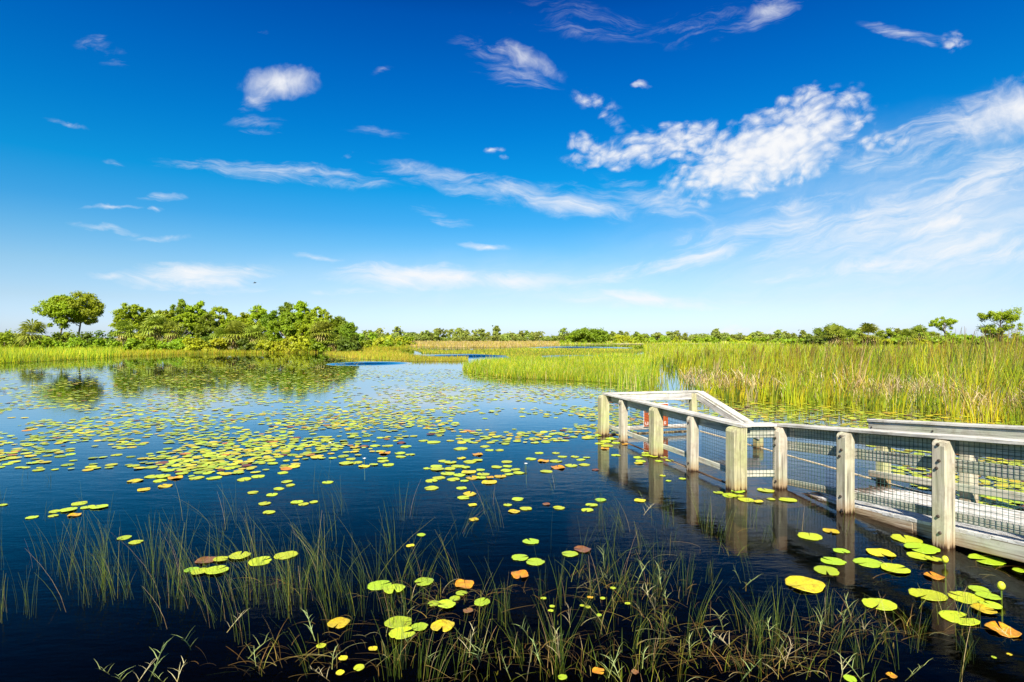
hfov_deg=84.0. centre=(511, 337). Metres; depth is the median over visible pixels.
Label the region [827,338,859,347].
shrub
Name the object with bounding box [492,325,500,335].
distant tree
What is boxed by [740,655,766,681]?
grass sprig
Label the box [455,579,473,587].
lily pad
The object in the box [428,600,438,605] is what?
lily pad
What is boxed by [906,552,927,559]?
lily pad
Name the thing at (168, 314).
pine tree
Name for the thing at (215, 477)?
lily pad
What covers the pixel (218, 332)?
palmetto
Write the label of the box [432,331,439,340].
distant tree
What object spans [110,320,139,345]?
cabbage palm
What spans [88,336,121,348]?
shrub
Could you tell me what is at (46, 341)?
shrub
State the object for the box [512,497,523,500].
lily pad
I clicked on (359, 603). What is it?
water rushes
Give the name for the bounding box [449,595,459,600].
lily pad
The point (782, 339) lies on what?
shrub
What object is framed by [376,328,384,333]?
distant tree
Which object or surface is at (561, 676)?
lily pad
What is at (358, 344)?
shrub
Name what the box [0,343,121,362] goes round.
shore grass
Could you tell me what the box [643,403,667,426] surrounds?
warning sign
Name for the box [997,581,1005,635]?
lily bud
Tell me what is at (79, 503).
lily pad
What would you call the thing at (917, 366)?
marsh grass
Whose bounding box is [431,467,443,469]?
lily pad
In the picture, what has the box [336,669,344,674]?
lily pad
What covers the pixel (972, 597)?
lily pad
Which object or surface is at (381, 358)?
marsh ground
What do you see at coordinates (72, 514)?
lily pad
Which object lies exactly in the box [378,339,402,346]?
shrub
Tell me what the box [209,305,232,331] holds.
tree
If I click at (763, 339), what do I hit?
shrub
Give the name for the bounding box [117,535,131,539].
lily pad
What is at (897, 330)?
distant tree
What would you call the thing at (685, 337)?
distant tree
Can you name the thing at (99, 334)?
shrub
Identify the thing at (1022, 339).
shrub
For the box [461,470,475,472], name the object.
lily pad
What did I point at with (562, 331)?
distant tree
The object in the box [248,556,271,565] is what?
lily pad
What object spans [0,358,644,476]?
lily pad raft
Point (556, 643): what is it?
grass sprig
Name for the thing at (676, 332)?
distant tree
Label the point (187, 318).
tree
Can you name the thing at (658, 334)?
distant tree
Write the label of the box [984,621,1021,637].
lily pad
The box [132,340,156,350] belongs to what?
shrub
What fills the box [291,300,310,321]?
tree
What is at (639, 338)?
shrub
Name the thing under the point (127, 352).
shore grass
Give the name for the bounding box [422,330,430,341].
distant tree
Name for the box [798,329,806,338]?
distant tree
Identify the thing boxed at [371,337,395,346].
shrub
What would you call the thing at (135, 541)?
lily pad
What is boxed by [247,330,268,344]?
palmetto
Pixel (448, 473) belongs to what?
lily pad
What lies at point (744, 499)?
lily pad
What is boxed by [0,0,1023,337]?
sky
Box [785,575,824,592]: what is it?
lily pad
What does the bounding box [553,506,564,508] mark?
lily pad
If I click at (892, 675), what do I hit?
lily pad
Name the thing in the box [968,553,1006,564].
lily pad
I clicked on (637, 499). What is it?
lily pad
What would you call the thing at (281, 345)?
shrub
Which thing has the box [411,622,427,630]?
lily pad
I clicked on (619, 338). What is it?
shrub
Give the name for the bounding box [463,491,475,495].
lily pad
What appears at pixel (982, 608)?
lily pad
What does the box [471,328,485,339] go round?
distant tree
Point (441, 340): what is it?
ground
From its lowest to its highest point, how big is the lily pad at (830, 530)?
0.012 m
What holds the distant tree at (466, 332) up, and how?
on the ground at (441, 340)
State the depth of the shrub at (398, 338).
130.22 m
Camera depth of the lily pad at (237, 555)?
5.46 m
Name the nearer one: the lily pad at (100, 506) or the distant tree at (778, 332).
the lily pad at (100, 506)
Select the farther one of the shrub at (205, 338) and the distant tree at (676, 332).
the distant tree at (676, 332)
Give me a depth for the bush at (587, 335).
201.07 m
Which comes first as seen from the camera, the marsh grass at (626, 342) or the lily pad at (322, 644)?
the lily pad at (322, 644)
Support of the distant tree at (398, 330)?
on the ground at (441, 340)
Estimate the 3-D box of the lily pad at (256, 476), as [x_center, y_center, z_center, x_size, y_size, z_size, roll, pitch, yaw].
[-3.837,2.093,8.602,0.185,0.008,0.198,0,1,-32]
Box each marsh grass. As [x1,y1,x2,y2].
[406,340,559,347]
[409,347,643,357]
[461,350,660,383]
[560,340,784,344]
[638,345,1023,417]
[641,340,1022,364]
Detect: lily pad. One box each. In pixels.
[60,507,77,511]
[67,513,81,515]
[71,501,87,504]
[90,504,108,508]
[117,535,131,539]
[127,479,143,481]
[129,540,142,543]
[137,487,150,490]
[153,479,166,481]
[155,474,170,477]
[158,484,172,486]
[168,475,182,478]
[184,567,198,571]
[189,476,204,478]
[191,567,206,573]
[195,556,216,562]
[205,565,228,573]
[206,476,221,478]
[213,556,227,560]
[229,551,250,558]
[237,477,250,480]
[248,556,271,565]
[251,475,264,477]
[258,501,270,504]
[263,510,274,513]
[274,551,297,558]
[291,500,302,502]
[316,643,325,647]
[327,617,349,627]
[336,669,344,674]
[339,655,347,659]
[340,461,353,463]
[353,664,363,670]
[367,580,391,589]
[368,646,377,649]
[383,583,404,593]
[384,616,410,627]
[389,626,414,638]
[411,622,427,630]
[415,577,433,585]
[425,486,438,489]
[426,479,437,481]
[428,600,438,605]
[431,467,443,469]
[431,619,454,631]
[433,476,444,478]
[438,599,455,607]
[441,472,453,474]
[447,477,459,480]
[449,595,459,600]
[454,447,466,449]
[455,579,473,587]
[456,590,466,594]
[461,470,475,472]
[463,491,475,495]
[463,607,472,612]
[464,460,475,462]
[474,597,489,605]
[481,480,496,483]
[508,509,519,512]
[511,570,528,578]
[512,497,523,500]
[512,554,527,560]
[520,507,531,509]
[523,538,538,543]
[526,558,544,564]
[551,465,564,468]
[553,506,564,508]
[558,674,566,679]
[562,551,577,556]
[565,464,577,466]
[574,545,590,551]
[581,508,592,511]
[592,667,603,673]
[634,498,645,501]
[722,493,737,496]
[738,497,753,501]
[757,488,773,491]
[779,497,796,501]
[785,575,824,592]
[797,532,821,539]
[814,565,838,574]
[821,557,846,564]
[823,528,839,532]
[833,548,849,552]
[843,674,856,681]
[853,557,881,567]
[862,598,896,609]
[866,548,895,555]
[880,563,910,572]
[886,672,897,677]
[890,534,922,542]
[904,542,939,553]
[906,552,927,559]
[908,588,947,600]
[923,571,944,579]
[925,556,941,561]
[938,610,979,625]
[948,591,984,603]
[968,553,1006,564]
[968,585,991,592]
[970,603,997,613]
[975,591,1000,599]
[978,600,1002,608]
[981,497,994,500]
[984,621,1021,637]
[1012,568,1023,572]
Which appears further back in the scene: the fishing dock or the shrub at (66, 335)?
the shrub at (66, 335)
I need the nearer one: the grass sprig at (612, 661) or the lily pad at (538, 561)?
the grass sprig at (612, 661)
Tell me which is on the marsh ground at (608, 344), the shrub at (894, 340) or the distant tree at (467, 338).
the distant tree at (467, 338)
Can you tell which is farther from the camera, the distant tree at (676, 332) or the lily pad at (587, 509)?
the distant tree at (676, 332)
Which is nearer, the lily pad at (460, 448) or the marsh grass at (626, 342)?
the lily pad at (460, 448)
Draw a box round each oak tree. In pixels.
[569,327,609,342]
[812,322,858,341]
[875,327,896,338]
[901,327,935,336]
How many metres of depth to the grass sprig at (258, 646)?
3.83 m
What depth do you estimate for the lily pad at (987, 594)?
4.59 m
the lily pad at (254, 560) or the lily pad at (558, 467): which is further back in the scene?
the lily pad at (558, 467)
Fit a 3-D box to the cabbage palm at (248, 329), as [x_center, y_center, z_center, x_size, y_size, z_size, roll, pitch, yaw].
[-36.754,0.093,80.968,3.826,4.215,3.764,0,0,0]
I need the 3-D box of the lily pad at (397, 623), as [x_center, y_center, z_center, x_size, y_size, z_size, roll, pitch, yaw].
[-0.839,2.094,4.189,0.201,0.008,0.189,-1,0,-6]
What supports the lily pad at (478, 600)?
on the water at (508, 417)
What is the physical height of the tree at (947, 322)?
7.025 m
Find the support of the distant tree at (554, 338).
on the marsh ground at (608, 344)
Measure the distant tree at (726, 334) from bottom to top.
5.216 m
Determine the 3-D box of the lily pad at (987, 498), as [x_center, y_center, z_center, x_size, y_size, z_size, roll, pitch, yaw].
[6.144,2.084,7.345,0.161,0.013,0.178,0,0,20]
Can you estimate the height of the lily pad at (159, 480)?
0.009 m
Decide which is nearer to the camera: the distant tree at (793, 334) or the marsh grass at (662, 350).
the marsh grass at (662, 350)
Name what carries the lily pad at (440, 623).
on the water at (508, 417)
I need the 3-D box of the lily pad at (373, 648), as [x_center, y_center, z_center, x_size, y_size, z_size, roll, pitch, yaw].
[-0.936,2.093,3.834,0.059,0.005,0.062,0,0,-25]
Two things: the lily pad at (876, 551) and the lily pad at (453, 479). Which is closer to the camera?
the lily pad at (876, 551)
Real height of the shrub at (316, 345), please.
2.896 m
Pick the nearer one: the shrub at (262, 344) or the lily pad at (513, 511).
the lily pad at (513, 511)
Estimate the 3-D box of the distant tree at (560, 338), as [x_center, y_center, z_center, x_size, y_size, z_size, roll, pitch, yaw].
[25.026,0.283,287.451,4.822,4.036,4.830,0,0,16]
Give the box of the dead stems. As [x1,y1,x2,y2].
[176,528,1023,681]
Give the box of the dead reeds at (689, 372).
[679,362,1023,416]
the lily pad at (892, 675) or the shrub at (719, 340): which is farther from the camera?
the shrub at (719, 340)
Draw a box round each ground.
[8,342,291,362]
[66,338,890,341]
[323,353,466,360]
[413,342,864,347]
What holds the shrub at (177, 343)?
on the marsh ground at (139, 355)
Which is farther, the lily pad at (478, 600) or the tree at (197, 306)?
the tree at (197, 306)
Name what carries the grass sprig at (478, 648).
on the water at (508, 417)
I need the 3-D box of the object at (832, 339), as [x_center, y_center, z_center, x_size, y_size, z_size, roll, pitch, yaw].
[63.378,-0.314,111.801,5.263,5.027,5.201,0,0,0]
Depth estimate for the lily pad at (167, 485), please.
8.06 m
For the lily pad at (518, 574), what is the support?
on the water at (508, 417)
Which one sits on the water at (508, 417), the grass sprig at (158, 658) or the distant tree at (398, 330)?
the grass sprig at (158, 658)
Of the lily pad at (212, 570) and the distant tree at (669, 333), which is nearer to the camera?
the lily pad at (212, 570)
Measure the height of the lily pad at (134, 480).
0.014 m
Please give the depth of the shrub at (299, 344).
80.27 m
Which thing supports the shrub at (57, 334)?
on the marsh ground at (139, 355)
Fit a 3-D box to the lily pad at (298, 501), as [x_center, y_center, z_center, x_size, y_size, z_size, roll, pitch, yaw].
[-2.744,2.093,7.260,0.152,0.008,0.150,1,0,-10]
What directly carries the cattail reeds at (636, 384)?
in the water at (508, 417)
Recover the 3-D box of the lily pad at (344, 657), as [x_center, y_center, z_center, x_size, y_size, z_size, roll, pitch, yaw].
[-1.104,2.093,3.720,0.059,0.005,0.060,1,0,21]
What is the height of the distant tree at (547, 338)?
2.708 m
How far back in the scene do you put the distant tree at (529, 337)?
296.86 m
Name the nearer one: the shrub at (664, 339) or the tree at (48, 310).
the tree at (48, 310)
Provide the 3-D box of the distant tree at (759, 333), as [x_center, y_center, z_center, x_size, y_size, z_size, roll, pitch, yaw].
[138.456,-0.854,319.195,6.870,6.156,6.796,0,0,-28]
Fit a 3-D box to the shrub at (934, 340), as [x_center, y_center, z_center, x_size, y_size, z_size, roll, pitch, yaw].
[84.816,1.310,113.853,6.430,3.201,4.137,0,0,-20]
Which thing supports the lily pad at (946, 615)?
on the water at (508, 417)
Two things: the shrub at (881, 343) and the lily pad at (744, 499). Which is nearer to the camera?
the lily pad at (744, 499)
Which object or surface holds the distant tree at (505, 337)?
on the marsh ground at (608, 344)
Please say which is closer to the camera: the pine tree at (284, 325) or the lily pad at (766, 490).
the lily pad at (766, 490)
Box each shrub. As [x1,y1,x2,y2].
[0,328,28,348]
[25,335,56,348]
[27,332,65,346]
[52,330,81,347]
[52,336,90,348]
[64,331,100,346]
[88,329,119,345]
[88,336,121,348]
[119,331,157,347]
[120,337,142,350]
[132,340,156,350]
[145,337,164,348]
[157,338,188,350]
[181,335,209,351]
[197,333,218,346]
[201,337,228,352]
[234,337,260,351]
[252,339,273,352]
[265,334,278,342]
[266,338,293,352]
[286,334,311,352]
[307,336,333,352]
[322,332,342,351]
[335,338,357,351]
[349,334,363,351]
[358,332,377,342]
[360,340,371,347]
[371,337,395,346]
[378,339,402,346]
[382,334,394,342]
[394,336,411,345]
[401,336,417,344]
[558,334,578,343]
[593,335,615,342]
[614,334,634,342]
[628,334,651,343]
[646,335,670,343]
[664,337,685,343]
[687,336,714,342]
[705,336,731,343]
[728,335,752,343]
[751,335,777,343]
[776,337,795,342]
[784,337,805,346]
[801,334,826,346]
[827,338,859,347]
[871,337,893,346]
[890,334,908,344]
[899,338,930,345]
[923,337,951,345]
[941,331,969,344]
[954,333,981,347]
[956,338,998,347]
[981,332,1004,340]
[1002,335,1023,343]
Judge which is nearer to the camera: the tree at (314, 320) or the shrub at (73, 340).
the shrub at (73, 340)
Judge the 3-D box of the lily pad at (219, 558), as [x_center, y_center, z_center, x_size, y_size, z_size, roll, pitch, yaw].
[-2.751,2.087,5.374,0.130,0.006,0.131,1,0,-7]
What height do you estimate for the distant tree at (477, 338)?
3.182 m
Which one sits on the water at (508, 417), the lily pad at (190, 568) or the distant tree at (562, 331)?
the lily pad at (190, 568)
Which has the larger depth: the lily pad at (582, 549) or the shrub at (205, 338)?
the shrub at (205, 338)
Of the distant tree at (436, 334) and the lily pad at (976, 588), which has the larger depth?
the distant tree at (436, 334)
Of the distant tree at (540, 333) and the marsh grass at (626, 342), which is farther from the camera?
the distant tree at (540, 333)
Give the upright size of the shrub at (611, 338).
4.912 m
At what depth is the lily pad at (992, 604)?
4.45 m
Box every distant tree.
[360,330,368,338]
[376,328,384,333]
[391,326,401,336]
[401,330,415,340]
[413,335,422,340]
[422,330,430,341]
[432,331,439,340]
[433,328,447,340]
[439,337,449,340]
[447,329,454,338]
[453,327,464,338]
[461,329,470,340]
[461,336,471,340]
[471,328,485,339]
[473,336,485,340]
[491,335,500,340]
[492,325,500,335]
[500,333,511,340]
[517,330,524,340]
[524,335,533,340]
[530,331,545,340]
[531,334,539,340]
[541,337,551,340]
[550,335,557,340]
[557,335,564,340]
[558,328,567,335]
[653,332,661,340]
[665,331,673,337]
[673,330,682,338]
[682,332,687,339]
[716,332,728,339]
[749,332,758,337]
[755,331,763,336]
[773,329,785,340]
[786,332,796,338]
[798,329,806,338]
[890,328,900,337]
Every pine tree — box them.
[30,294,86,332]
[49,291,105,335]
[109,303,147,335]
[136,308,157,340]
[148,309,176,343]
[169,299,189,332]
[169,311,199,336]
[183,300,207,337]
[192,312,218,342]
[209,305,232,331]
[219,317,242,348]
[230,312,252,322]
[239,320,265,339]
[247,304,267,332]
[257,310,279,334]
[265,311,306,341]
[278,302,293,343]
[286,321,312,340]
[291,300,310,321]
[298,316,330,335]
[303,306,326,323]
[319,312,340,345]
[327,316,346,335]
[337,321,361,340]
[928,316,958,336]
[976,306,1023,338]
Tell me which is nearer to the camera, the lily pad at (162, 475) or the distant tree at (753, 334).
the lily pad at (162, 475)
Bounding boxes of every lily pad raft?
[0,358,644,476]
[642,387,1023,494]
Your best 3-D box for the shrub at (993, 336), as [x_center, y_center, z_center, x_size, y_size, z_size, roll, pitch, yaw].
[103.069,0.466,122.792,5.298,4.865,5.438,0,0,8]
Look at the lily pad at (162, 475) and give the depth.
8.61 m
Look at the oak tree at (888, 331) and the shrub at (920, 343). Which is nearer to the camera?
the shrub at (920, 343)
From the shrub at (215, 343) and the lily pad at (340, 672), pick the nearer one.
the lily pad at (340, 672)
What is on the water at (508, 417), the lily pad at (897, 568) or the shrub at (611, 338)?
the lily pad at (897, 568)
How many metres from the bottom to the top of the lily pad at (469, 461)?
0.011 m
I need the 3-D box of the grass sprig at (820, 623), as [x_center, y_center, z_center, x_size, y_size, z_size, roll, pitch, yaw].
[2.211,2.039,4.087,0.260,0.235,0.085,0,0,-35]
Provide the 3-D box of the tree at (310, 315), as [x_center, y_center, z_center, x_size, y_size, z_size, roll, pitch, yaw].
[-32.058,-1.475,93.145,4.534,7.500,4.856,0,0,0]
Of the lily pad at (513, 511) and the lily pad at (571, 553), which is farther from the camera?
the lily pad at (513, 511)
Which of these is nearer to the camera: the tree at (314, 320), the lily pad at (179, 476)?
the lily pad at (179, 476)
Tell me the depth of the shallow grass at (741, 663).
3.86 m
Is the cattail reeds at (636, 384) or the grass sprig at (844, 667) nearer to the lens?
the grass sprig at (844, 667)
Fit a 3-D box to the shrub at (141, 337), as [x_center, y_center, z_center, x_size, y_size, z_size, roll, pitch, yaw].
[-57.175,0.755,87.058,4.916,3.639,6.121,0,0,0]
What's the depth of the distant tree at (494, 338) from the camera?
288.39 m
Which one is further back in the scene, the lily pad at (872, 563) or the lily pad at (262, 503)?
the lily pad at (262, 503)
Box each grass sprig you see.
[149,639,169,680]
[171,656,185,681]
[177,627,193,649]
[246,634,267,658]
[303,610,314,639]
[463,623,474,656]
[466,639,482,664]
[468,640,487,653]
[545,625,559,658]
[602,645,620,677]
[704,625,716,650]
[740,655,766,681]
[777,636,793,667]
[815,608,827,641]
[834,650,865,681]
[838,656,854,681]
[905,659,930,680]
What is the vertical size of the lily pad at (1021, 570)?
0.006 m
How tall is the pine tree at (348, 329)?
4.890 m
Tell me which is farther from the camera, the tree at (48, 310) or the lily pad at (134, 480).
the tree at (48, 310)
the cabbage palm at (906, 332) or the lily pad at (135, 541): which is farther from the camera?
the cabbage palm at (906, 332)
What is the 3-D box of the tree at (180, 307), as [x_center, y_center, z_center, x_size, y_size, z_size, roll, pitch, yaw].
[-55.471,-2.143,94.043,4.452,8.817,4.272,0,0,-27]
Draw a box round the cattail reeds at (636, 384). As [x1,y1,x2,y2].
[609,364,659,390]
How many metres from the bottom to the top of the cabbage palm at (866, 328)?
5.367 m
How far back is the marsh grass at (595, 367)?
32.93 m
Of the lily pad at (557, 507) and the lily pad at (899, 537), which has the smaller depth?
the lily pad at (899, 537)
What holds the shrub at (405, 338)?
on the marsh ground at (608, 344)
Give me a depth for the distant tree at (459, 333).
327.16 m
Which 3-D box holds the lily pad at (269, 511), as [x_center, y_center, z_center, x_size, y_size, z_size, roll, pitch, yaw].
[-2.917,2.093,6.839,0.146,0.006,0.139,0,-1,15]
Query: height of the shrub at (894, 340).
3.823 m
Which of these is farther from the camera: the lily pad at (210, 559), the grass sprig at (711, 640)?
the lily pad at (210, 559)
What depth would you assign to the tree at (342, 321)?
89.34 m
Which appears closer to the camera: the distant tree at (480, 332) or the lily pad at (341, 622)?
the lily pad at (341, 622)
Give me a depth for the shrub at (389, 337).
134.73 m
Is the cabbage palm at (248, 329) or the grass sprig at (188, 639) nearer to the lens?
the grass sprig at (188, 639)
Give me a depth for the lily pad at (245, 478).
8.46 m
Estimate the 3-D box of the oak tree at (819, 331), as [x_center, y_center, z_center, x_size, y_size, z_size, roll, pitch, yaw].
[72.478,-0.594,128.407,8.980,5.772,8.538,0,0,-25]
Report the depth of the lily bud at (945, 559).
5.23 m
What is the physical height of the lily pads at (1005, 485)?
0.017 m
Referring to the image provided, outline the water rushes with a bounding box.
[0,430,991,681]
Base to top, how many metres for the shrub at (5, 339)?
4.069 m
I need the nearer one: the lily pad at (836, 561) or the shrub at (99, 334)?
the lily pad at (836, 561)
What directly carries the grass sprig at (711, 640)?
on the water at (508, 417)
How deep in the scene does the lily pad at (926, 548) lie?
5.66 m
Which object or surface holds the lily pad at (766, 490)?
on the water at (508, 417)
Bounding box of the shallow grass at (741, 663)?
[239,540,975,681]
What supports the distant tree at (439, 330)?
on the marsh ground at (608, 344)
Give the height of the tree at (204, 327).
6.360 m
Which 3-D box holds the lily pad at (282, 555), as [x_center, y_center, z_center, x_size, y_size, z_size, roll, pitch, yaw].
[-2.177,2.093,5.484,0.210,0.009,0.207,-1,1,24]
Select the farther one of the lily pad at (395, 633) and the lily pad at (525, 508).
the lily pad at (525, 508)
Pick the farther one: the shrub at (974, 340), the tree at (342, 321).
the shrub at (974, 340)
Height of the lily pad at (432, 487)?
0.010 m
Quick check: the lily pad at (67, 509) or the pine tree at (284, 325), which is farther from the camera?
the pine tree at (284, 325)
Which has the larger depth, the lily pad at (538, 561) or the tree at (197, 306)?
the tree at (197, 306)
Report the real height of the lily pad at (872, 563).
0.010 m
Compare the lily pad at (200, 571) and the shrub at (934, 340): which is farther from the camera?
the shrub at (934, 340)
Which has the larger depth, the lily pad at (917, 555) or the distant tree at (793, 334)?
the distant tree at (793, 334)
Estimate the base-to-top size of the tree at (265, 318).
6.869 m
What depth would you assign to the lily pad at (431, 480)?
8.35 m
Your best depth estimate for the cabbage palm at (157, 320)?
80.33 m
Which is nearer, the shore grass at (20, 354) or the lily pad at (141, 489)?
the lily pad at (141, 489)
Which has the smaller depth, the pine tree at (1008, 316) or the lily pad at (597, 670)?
the lily pad at (597, 670)
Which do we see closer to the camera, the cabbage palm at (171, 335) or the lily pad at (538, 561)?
the lily pad at (538, 561)
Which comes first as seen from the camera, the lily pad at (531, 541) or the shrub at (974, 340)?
the lily pad at (531, 541)
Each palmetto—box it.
[11,318,49,345]
[206,327,231,349]
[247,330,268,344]
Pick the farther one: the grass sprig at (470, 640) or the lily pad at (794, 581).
the lily pad at (794, 581)
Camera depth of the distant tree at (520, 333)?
309.03 m
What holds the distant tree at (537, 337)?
on the marsh ground at (608, 344)
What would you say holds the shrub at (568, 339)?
on the marsh ground at (608, 344)
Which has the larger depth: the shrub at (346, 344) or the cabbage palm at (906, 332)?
the cabbage palm at (906, 332)
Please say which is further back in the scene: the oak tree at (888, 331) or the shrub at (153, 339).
the oak tree at (888, 331)
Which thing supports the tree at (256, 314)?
on the marsh ground at (139, 355)
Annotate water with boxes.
[0,344,1023,485]
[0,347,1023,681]
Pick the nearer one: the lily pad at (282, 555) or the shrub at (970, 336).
the lily pad at (282, 555)
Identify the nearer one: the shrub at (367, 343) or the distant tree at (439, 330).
the shrub at (367, 343)
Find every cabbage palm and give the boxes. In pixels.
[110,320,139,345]
[136,313,172,341]
[156,320,186,342]
[222,319,248,349]
[241,324,265,341]
[309,321,335,344]
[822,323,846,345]
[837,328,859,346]
[854,322,882,344]
[893,328,917,347]
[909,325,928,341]
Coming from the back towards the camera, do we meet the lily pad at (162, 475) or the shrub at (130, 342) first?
the shrub at (130, 342)
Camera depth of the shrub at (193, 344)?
78.61 m
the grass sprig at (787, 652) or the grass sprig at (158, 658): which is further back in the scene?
the grass sprig at (787, 652)
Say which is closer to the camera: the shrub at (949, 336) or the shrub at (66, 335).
the shrub at (66, 335)
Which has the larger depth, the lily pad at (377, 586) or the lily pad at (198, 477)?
the lily pad at (198, 477)
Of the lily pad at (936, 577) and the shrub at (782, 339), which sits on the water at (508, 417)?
the lily pad at (936, 577)
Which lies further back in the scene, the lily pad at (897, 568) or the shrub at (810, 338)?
the shrub at (810, 338)
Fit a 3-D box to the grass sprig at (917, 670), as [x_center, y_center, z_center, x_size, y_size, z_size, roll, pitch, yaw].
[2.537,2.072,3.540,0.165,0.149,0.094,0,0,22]
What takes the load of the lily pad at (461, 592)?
on the water at (508, 417)
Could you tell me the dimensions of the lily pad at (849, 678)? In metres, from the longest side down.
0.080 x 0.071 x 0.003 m
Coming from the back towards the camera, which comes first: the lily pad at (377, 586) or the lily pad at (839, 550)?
the lily pad at (839, 550)
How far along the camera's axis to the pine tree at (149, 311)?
92.17 m
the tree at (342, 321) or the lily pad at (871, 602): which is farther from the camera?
the tree at (342, 321)
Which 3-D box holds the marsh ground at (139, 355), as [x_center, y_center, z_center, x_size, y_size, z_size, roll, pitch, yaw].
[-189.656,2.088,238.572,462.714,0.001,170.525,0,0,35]
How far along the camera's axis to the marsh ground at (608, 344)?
174.63 m
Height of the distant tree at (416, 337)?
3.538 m
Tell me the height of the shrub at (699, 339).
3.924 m
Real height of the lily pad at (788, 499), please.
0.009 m
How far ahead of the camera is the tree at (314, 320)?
87.11 m
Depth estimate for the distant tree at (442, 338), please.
295.15 m
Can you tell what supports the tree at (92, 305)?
on the marsh ground at (139, 355)
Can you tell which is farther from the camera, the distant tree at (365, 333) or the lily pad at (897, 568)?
the distant tree at (365, 333)
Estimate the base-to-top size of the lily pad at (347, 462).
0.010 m
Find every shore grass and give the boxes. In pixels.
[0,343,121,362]
[117,344,409,355]
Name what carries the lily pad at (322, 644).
on the water at (508, 417)
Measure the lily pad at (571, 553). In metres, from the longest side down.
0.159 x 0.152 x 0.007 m
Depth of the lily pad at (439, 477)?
8.52 m
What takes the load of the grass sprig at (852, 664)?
on the water at (508, 417)
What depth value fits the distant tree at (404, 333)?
308.89 m
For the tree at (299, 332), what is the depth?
86.10 m
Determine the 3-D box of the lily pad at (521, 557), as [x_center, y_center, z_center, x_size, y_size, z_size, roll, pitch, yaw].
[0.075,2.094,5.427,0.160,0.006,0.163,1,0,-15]
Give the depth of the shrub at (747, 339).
204.35 m
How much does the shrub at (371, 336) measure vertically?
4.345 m
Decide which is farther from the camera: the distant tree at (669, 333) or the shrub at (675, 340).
the distant tree at (669, 333)
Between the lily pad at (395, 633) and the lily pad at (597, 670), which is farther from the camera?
the lily pad at (395, 633)
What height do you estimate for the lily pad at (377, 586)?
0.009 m
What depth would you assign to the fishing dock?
7.27 m
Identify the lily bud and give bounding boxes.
[941,556,948,595]
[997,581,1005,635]
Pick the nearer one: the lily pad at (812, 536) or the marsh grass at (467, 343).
the lily pad at (812, 536)
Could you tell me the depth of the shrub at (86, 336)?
88.52 m
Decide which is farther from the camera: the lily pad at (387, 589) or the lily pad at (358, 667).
the lily pad at (387, 589)
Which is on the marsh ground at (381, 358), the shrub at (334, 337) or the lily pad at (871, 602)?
the shrub at (334, 337)
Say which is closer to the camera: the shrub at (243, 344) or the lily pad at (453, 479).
the lily pad at (453, 479)
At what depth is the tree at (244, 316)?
91.30 m
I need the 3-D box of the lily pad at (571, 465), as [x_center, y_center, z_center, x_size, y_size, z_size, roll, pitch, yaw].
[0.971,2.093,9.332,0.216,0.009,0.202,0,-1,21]
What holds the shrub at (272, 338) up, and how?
on the marsh ground at (139, 355)
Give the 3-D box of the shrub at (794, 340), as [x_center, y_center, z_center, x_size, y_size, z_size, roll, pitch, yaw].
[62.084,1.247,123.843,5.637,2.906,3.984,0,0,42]
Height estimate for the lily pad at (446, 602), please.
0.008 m
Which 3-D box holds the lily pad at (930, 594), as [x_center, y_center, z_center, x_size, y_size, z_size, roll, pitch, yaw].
[3.392,2.093,4.644,0.248,0.011,0.255,0,-1,-26]
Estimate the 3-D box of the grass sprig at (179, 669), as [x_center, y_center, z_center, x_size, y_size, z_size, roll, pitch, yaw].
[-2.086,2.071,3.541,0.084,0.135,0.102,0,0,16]

